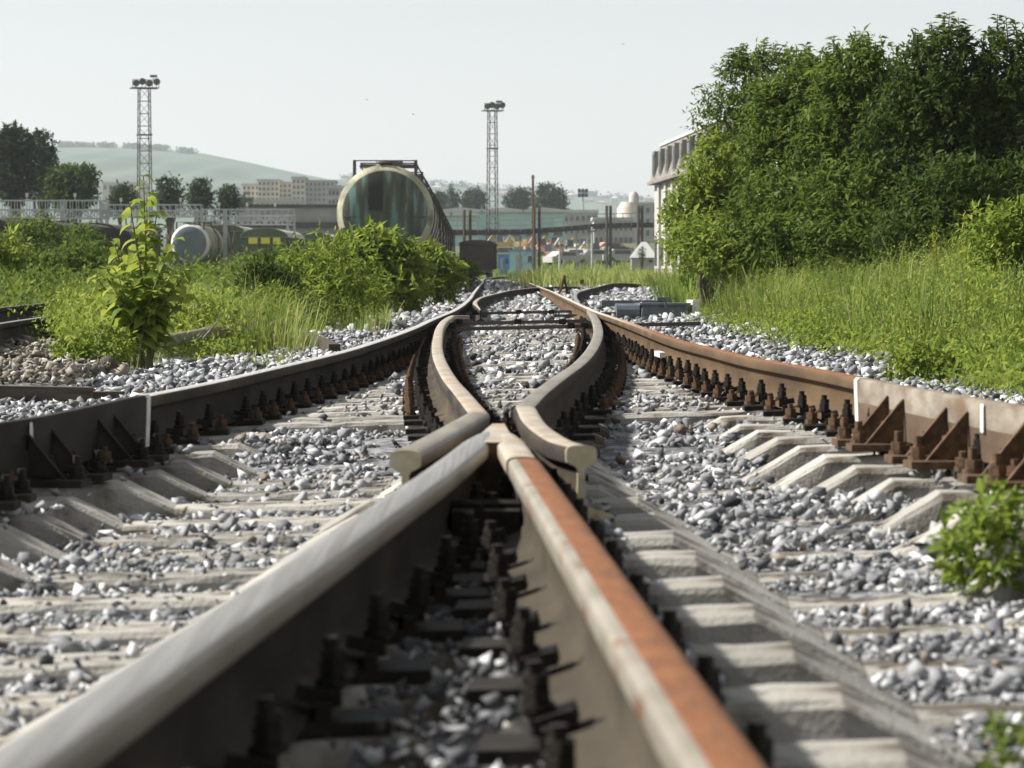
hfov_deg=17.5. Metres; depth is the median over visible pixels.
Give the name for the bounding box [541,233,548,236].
window
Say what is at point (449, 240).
tank wagon
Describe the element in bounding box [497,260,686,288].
tall grass
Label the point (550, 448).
wing rail
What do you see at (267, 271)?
bush
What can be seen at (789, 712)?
concrete sleeper
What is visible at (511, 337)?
concrete sleeper
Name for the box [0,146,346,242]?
hill
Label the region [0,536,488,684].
concrete sleeper
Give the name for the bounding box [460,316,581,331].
concrete sleeper
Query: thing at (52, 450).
guard rail
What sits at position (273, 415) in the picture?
concrete sleeper
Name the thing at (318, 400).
concrete sleeper
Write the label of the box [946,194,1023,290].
bush
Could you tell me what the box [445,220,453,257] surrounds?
tank wagon
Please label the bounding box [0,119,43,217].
tree
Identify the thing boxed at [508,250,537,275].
shed
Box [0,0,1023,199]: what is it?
sky
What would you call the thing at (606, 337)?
concrete sleeper
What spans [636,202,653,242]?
factory building
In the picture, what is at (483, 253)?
covered wagon
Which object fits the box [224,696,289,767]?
concrete sleeper
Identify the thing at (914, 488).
concrete sleeper
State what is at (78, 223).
covered wagon
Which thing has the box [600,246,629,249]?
parked car
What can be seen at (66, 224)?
covered wagon
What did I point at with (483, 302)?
switch rail
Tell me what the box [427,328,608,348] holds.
concrete sleeper
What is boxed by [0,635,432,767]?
concrete sleeper
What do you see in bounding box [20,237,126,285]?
bush
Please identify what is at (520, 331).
concrete sleeper
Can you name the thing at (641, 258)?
tree
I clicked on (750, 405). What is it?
concrete sleeper
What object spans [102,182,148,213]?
building
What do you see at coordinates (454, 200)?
tree
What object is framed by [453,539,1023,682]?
concrete sleeper
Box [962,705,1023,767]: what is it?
green plant
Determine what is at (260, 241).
buffer stop
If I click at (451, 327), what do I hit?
switch rod
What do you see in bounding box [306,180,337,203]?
apartment block
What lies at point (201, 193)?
tree
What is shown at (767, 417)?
concrete sleeper
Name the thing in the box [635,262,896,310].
tall grass
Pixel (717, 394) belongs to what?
concrete sleeper
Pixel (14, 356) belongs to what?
wooden sleeper
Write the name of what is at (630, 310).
switch machine
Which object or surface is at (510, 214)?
warehouse
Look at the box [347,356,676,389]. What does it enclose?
concrete sleeper
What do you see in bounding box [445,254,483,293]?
bush
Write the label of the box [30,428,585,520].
concrete sleeper
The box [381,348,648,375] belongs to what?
concrete sleeper
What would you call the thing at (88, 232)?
bush
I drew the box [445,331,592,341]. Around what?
concrete sleeper
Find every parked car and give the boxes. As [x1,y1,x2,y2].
[543,251,587,264]
[566,249,600,262]
[582,249,619,263]
[599,242,633,250]
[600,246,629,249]
[602,249,633,262]
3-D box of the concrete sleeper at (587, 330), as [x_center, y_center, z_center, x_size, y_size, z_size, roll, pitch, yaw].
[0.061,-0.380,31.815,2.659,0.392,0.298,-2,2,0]
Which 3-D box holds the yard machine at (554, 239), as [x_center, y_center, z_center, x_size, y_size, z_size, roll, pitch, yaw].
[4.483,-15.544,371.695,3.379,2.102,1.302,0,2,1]
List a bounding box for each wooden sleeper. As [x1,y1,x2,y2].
[0,352,48,353]
[0,354,44,358]
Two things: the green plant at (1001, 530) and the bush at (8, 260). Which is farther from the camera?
the bush at (8, 260)
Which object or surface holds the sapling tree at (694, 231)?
on the ground at (386, 447)
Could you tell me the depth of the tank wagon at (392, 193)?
102.92 m
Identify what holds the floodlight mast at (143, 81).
on the ground at (386, 447)
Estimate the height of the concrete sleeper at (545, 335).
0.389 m
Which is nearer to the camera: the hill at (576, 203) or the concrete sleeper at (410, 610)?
the concrete sleeper at (410, 610)
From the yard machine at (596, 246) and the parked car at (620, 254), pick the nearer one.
the parked car at (620, 254)
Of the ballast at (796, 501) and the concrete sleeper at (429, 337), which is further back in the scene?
the concrete sleeper at (429, 337)
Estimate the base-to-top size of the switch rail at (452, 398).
0.195 m
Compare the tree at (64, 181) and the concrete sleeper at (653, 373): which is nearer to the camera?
the concrete sleeper at (653, 373)
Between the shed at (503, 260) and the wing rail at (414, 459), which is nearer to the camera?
the wing rail at (414, 459)
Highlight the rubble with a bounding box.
[0,334,130,385]
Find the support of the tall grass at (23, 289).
on the ground at (386, 447)
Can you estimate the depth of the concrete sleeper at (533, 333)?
33.98 m
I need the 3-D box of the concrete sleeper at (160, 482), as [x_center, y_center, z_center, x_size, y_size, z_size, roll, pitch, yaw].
[-0.851,0.342,11.163,2.226,0.394,0.296,-2,2,-3]
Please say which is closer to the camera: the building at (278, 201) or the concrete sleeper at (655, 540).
the concrete sleeper at (655, 540)
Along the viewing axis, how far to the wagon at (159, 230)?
309.44 m
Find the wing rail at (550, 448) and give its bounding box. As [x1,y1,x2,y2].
[513,406,611,517]
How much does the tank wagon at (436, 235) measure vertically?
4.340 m
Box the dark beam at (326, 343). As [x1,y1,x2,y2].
[298,327,339,351]
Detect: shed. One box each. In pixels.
[497,253,508,274]
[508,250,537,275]
[630,242,653,270]
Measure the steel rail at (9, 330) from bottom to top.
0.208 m
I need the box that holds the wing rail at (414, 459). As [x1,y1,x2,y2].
[390,412,489,485]
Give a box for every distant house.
[432,185,441,192]
[498,191,506,196]
[566,193,574,199]
[584,198,593,203]
[610,196,617,204]
[644,196,652,201]
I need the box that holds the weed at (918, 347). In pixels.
[872,332,967,383]
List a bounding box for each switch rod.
[446,322,700,330]
[452,319,584,325]
[467,310,570,314]
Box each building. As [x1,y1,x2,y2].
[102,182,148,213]
[250,199,304,203]
[326,185,343,203]
[565,210,598,242]
[590,217,634,242]
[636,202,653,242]
[647,81,1023,276]
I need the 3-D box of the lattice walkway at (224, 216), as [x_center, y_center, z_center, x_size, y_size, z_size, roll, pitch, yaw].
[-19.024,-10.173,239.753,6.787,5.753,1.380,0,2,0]
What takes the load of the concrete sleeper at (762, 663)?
on the ground at (386, 447)
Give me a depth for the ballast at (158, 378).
26.35 m
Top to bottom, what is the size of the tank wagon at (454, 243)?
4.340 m
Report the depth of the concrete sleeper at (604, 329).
28.99 m
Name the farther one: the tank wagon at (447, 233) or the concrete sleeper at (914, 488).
the tank wagon at (447, 233)
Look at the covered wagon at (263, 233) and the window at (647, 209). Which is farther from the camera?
the window at (647, 209)
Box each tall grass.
[0,266,448,330]
[36,263,418,376]
[231,251,630,278]
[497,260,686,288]
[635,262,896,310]
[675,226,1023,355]
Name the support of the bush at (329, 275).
on the ground at (386, 447)
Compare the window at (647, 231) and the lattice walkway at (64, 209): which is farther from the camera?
the window at (647, 231)
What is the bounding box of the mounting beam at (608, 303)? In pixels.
[601,297,675,306]
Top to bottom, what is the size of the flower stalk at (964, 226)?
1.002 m
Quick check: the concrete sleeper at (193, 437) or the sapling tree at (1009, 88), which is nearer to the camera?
the concrete sleeper at (193, 437)
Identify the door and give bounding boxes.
[516,255,521,271]
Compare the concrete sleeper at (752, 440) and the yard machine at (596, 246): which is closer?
the concrete sleeper at (752, 440)
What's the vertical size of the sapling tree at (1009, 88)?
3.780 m
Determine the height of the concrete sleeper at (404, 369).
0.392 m
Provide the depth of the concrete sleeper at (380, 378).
20.03 m
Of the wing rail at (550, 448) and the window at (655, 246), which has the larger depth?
the window at (655, 246)
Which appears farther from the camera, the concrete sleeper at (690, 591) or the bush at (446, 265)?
the bush at (446, 265)
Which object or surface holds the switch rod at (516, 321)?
attached to the switch rail at (452, 398)
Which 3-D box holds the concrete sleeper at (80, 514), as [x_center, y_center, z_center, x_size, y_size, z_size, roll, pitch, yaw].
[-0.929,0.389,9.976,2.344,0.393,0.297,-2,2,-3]
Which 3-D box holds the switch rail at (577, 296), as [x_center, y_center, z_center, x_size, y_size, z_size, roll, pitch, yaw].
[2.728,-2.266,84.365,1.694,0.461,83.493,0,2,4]
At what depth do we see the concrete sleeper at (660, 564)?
7.20 m
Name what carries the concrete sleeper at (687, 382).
on the ballast at (796, 501)
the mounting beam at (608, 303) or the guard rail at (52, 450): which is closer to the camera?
the guard rail at (52, 450)
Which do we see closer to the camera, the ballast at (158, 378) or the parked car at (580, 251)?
the ballast at (158, 378)
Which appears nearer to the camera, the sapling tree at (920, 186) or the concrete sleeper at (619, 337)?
the concrete sleeper at (619, 337)
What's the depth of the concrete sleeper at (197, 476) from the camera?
11.64 m
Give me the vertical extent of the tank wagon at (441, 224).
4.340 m
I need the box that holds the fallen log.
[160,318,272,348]
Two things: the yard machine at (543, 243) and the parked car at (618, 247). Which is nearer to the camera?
the parked car at (618, 247)
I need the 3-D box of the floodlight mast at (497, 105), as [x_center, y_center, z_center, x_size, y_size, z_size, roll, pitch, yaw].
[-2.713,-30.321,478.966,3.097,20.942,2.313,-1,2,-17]
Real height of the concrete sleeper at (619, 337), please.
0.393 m
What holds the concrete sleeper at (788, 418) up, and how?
on the ballast at (796, 501)
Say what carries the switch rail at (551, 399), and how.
on the concrete sleeper at (818, 470)
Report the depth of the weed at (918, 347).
18.22 m
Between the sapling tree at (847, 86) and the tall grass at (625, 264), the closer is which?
the sapling tree at (847, 86)
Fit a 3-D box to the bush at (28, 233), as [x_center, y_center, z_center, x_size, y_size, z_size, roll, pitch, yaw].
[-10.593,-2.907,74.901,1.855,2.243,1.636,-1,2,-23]
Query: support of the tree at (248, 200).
on the ground at (386, 447)
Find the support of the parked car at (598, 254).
on the ground at (386, 447)
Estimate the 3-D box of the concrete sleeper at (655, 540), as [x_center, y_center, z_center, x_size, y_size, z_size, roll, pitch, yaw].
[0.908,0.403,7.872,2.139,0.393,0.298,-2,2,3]
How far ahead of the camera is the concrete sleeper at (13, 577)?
8.07 m
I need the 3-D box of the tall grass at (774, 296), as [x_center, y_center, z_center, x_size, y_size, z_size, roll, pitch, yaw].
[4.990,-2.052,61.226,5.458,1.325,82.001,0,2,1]
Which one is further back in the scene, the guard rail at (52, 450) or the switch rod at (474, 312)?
the switch rod at (474, 312)
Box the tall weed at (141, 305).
[87,174,204,369]
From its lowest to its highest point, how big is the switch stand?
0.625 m
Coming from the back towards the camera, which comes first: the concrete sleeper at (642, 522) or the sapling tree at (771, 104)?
the sapling tree at (771, 104)
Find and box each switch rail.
[426,315,486,425]
[470,286,592,321]
[513,310,606,439]
[573,283,645,302]
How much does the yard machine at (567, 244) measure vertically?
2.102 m
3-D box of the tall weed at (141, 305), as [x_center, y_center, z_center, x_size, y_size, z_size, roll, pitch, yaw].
[-2.754,-0.816,25.000,0.931,1.532,0.782,0,2,0]
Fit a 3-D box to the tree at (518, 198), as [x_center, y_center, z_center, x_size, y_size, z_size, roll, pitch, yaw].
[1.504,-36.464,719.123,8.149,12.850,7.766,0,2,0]
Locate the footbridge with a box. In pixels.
[448,206,653,277]
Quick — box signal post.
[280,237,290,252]
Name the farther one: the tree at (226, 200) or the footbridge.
the footbridge
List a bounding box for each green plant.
[923,472,1023,595]
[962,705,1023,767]
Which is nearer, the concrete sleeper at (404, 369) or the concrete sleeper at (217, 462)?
the concrete sleeper at (217, 462)
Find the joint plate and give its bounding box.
[654,351,665,357]
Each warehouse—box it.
[443,207,565,242]
[444,212,480,245]
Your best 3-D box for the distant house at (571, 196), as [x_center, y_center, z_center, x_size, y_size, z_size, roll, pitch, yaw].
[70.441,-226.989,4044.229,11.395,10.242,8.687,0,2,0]
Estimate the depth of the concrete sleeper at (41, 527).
9.27 m
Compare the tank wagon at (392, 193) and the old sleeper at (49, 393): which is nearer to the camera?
the old sleeper at (49, 393)
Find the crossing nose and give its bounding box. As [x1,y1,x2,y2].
[0,424,766,767]
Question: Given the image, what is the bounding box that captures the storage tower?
[617,192,638,242]
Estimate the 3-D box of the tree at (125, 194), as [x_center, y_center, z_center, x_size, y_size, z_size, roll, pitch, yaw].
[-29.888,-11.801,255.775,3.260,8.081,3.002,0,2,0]
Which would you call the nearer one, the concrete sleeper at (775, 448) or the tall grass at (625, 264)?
the concrete sleeper at (775, 448)
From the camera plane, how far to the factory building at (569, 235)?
599.31 m
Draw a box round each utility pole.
[531,175,534,249]
[556,241,562,268]
[589,227,595,270]
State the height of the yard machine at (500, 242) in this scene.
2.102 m
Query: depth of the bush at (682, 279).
49.84 m
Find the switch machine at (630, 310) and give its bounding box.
[553,300,699,319]
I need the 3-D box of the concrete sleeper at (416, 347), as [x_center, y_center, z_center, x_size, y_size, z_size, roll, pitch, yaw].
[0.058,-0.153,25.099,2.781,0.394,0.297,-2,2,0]
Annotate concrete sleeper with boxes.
[0,470,587,537]
[0,474,512,594]
[0,492,496,618]
[0,498,381,550]
[0,512,486,645]
[0,514,357,569]
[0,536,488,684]
[0,566,494,722]
[0,593,469,745]
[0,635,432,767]
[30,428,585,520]
[82,419,567,503]
[116,411,589,491]
[145,407,599,477]
[166,399,604,457]
[181,392,609,448]
[213,379,781,433]
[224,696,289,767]
[247,378,760,422]
[264,374,739,418]
[280,370,726,412]
[296,368,713,406]
[309,364,702,402]
[322,360,693,398]
[336,357,685,394]
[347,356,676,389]
[356,356,667,385]
[366,352,659,383]
[373,349,653,379]
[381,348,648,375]
[386,344,640,371]
[386,345,645,373]
[396,341,637,367]
[402,340,633,364]
[404,324,566,329]
[404,383,799,429]
[405,391,823,439]
[406,338,630,362]
[408,395,838,453]
[410,338,626,360]
[410,399,854,469]
[414,335,625,356]
[417,335,621,355]
[421,318,572,322]
[421,332,619,354]
[423,327,608,347]
[424,331,615,352]
[425,330,613,350]
[426,329,610,349]
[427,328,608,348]
[429,326,607,344]
[431,408,872,483]
[438,425,911,495]
[444,334,592,342]
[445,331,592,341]
[446,329,591,341]
[447,328,592,339]
[448,322,591,338]
[450,321,589,337]
[453,519,1023,641]
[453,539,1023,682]
[457,318,585,334]
[457,319,586,335]
[457,320,587,337]
[458,317,582,333]
[459,573,1023,731]
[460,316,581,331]
[467,606,1023,767]
[469,482,1023,586]
[471,498,1023,613]
[476,654,951,767]
[484,468,1023,561]
[513,434,950,508]
[585,433,989,523]
[585,459,1023,538]
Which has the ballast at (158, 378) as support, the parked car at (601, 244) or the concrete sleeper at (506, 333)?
the concrete sleeper at (506, 333)
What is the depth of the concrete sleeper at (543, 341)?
30.13 m
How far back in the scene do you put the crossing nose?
4.43 m
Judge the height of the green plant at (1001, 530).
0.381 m
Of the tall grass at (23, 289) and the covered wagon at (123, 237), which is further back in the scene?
the covered wagon at (123, 237)
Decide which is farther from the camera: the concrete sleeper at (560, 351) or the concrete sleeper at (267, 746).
the concrete sleeper at (560, 351)
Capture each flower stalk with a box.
[929,225,940,299]
[959,215,967,277]
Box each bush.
[0,224,38,289]
[3,206,80,261]
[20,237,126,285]
[54,220,118,266]
[222,245,323,327]
[273,220,399,329]
[323,214,442,312]
[396,234,470,304]
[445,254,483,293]
[676,251,767,295]
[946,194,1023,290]
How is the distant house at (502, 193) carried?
on the hill at (576, 203)
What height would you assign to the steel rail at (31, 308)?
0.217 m
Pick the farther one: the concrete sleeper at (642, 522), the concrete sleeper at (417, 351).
the concrete sleeper at (417, 351)
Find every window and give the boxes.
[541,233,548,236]
[553,232,562,236]
[645,207,649,212]
[645,229,649,235]
[654,236,656,268]
[661,236,663,268]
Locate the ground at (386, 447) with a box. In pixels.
[0,243,1023,767]
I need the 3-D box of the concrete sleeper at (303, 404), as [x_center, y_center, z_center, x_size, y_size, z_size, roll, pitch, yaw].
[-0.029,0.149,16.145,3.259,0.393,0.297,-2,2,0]
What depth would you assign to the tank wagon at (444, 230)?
144.45 m
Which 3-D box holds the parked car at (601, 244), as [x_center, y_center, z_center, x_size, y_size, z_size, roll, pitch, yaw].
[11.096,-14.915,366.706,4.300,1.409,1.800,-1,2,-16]
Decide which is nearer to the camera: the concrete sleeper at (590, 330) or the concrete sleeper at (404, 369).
the concrete sleeper at (404, 369)
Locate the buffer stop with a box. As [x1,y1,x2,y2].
[247,238,295,261]
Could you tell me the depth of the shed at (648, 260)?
261.83 m
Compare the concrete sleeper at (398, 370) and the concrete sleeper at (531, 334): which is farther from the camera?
the concrete sleeper at (531, 334)
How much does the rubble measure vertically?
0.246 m
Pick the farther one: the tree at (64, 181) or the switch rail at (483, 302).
the tree at (64, 181)
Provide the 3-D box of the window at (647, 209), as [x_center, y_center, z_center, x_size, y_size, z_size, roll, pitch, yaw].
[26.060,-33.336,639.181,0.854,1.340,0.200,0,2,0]
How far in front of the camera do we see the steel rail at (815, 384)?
15.71 m
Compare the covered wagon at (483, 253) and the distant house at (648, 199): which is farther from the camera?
the distant house at (648, 199)
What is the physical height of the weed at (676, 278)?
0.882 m
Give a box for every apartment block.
[241,183,257,198]
[257,179,283,198]
[280,182,291,198]
[291,176,308,203]
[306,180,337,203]
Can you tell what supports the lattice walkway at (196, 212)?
on the ground at (386, 447)
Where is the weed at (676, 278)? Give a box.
[669,274,696,292]
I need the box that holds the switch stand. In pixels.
[558,275,568,295]
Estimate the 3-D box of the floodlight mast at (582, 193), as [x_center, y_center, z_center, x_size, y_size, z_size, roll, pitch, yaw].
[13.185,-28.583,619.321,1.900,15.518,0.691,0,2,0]
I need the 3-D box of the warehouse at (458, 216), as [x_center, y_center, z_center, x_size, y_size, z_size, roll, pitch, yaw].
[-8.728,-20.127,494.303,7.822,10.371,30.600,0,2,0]
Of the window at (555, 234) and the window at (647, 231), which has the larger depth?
the window at (647, 231)
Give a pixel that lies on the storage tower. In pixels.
(630, 206)
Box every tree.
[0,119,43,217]
[24,127,60,219]
[35,161,107,222]
[104,179,142,226]
[151,171,187,265]
[182,177,215,220]
[210,183,244,267]
[232,191,254,211]
[434,190,449,208]
[444,183,461,208]
[459,186,487,209]
[501,186,535,209]
[528,181,570,209]
[636,245,646,269]
[653,127,788,308]
[679,37,813,292]
[710,42,863,285]
[769,23,927,278]
[841,11,1013,273]
[923,14,1023,262]
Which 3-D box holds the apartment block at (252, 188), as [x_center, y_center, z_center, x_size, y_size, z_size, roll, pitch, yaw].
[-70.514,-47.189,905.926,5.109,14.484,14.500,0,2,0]
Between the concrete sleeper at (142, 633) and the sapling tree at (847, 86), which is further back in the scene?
the sapling tree at (847, 86)
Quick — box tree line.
[54,140,651,199]
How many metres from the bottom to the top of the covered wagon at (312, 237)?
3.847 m
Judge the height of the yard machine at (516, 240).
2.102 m
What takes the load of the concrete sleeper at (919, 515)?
on the ballast at (796, 501)
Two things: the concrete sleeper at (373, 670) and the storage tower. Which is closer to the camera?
the concrete sleeper at (373, 670)
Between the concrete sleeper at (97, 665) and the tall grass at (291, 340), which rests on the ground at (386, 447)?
the tall grass at (291, 340)
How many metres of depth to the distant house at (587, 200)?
3875.01 m
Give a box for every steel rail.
[0,302,62,322]
[0,314,70,345]
[26,277,509,477]
[512,277,913,444]
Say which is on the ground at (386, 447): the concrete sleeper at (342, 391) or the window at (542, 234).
the concrete sleeper at (342, 391)
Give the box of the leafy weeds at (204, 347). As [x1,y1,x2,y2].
[14,275,313,360]
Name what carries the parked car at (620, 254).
on the ground at (386, 447)
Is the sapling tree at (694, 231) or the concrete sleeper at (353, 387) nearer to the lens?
the concrete sleeper at (353, 387)
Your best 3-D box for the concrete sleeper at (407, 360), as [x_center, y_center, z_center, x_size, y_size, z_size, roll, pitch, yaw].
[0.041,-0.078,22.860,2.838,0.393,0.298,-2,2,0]
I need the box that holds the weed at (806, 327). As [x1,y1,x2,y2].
[792,314,854,349]
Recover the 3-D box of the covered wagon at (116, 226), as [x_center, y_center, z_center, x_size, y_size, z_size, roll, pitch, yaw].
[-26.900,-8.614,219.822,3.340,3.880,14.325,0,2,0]
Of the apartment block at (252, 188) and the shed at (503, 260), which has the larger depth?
the apartment block at (252, 188)
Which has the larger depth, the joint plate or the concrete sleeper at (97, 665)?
the joint plate
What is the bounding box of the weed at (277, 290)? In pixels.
[240,279,304,339]
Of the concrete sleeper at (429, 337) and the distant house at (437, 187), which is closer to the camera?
the concrete sleeper at (429, 337)
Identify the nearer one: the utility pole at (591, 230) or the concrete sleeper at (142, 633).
the concrete sleeper at (142, 633)
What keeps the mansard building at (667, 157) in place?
on the ground at (386, 447)
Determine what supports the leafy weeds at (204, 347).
on the ground at (386, 447)
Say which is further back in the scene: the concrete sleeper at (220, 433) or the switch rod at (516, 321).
the switch rod at (516, 321)
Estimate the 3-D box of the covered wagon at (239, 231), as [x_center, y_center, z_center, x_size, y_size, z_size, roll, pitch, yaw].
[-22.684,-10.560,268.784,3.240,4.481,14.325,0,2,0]
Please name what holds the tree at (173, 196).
on the ground at (386, 447)
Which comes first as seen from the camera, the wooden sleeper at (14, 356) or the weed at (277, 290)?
the wooden sleeper at (14, 356)
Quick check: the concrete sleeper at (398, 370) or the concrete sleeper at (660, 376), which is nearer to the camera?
the concrete sleeper at (660, 376)
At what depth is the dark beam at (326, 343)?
29.96 m
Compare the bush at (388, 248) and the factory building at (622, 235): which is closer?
the bush at (388, 248)
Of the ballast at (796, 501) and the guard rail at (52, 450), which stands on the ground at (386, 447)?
the ballast at (796, 501)
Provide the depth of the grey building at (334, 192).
499.21 m
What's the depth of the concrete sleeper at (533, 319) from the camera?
44.33 m
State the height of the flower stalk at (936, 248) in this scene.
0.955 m
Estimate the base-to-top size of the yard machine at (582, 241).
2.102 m
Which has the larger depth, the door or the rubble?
the door
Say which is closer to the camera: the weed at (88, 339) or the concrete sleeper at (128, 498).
the concrete sleeper at (128, 498)
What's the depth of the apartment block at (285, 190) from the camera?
892.73 m
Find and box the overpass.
[234,204,339,234]
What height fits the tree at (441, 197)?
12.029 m
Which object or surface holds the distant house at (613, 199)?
on the hill at (576, 203)
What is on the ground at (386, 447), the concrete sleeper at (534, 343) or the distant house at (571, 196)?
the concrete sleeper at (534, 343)
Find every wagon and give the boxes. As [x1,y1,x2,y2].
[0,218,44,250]
[9,218,81,259]
[56,220,110,238]
[80,227,161,266]
[90,223,136,228]
[129,221,166,252]
[169,221,222,273]
[209,225,251,267]
[240,228,304,262]
[300,232,333,256]
[337,160,441,264]
[397,172,444,269]
[423,181,446,249]
[429,190,448,255]
[432,196,450,255]
[434,201,452,271]
[441,212,455,254]
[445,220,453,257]
[459,240,497,277]
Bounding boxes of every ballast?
[0,377,1023,767]
[7,279,973,405]
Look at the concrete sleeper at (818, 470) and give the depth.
10.73 m
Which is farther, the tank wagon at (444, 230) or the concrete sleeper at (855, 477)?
the tank wagon at (444, 230)
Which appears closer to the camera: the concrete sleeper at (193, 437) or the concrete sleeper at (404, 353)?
the concrete sleeper at (193, 437)
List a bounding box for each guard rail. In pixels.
[0,394,168,510]
[832,377,1023,490]
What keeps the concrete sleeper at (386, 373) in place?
on the ground at (386, 447)
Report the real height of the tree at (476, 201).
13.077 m
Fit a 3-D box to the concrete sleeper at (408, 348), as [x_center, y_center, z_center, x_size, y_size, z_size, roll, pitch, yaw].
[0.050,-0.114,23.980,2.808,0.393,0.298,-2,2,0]
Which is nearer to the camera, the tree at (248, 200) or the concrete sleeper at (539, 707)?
the concrete sleeper at (539, 707)
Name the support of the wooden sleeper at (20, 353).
on the ground at (386, 447)
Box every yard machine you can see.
[487,235,512,252]
[505,235,530,249]
[523,237,554,256]
[536,244,564,263]
[542,236,564,250]
[554,238,582,250]
[571,237,590,248]
[579,241,608,262]
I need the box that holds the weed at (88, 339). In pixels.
[46,315,145,376]
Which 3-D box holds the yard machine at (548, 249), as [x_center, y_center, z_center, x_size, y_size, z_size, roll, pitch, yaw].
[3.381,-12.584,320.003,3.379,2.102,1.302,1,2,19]
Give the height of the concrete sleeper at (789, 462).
0.391 m
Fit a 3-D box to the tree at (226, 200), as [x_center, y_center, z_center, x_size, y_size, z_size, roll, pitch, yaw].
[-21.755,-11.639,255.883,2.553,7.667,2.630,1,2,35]
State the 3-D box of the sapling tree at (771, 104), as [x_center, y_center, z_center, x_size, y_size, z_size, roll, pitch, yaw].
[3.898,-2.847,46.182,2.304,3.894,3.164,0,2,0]
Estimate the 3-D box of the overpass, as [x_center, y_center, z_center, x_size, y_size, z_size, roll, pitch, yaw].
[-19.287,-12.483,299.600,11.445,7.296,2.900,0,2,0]
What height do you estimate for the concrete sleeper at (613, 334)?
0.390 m
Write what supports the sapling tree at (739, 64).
on the ground at (386, 447)
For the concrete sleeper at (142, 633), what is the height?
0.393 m
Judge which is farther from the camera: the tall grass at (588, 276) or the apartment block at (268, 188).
the apartment block at (268, 188)
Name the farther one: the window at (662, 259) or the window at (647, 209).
the window at (647, 209)
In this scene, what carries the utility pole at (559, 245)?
on the ground at (386, 447)
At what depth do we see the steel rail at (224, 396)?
15.88 m
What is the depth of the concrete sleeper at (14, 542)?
8.70 m
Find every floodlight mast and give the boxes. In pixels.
[130,75,159,225]
[481,101,505,243]
[578,189,587,209]
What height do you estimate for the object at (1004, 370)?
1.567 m
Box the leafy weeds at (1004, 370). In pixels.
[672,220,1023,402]
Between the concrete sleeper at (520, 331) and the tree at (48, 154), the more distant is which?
the tree at (48, 154)
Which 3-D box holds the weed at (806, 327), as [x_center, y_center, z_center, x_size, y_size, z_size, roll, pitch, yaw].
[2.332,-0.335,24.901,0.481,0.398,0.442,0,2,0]
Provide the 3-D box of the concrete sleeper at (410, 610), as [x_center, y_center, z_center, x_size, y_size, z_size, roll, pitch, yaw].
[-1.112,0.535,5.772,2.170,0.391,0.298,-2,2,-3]
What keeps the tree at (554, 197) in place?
on the ground at (386, 447)
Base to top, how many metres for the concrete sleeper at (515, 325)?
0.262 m
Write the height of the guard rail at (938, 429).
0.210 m
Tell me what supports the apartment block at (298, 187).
on the ground at (386, 447)
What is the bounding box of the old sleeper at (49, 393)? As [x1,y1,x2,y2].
[0,385,124,402]
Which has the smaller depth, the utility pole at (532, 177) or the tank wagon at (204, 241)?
the tank wagon at (204, 241)
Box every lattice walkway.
[0,193,109,223]
[104,198,203,268]
[200,203,295,265]
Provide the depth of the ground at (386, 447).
9.38 m
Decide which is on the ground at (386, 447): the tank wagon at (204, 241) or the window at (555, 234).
the tank wagon at (204, 241)
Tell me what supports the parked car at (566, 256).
on the ground at (386, 447)
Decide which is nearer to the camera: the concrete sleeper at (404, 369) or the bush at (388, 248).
the concrete sleeper at (404, 369)
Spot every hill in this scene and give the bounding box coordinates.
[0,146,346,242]
[337,178,653,216]

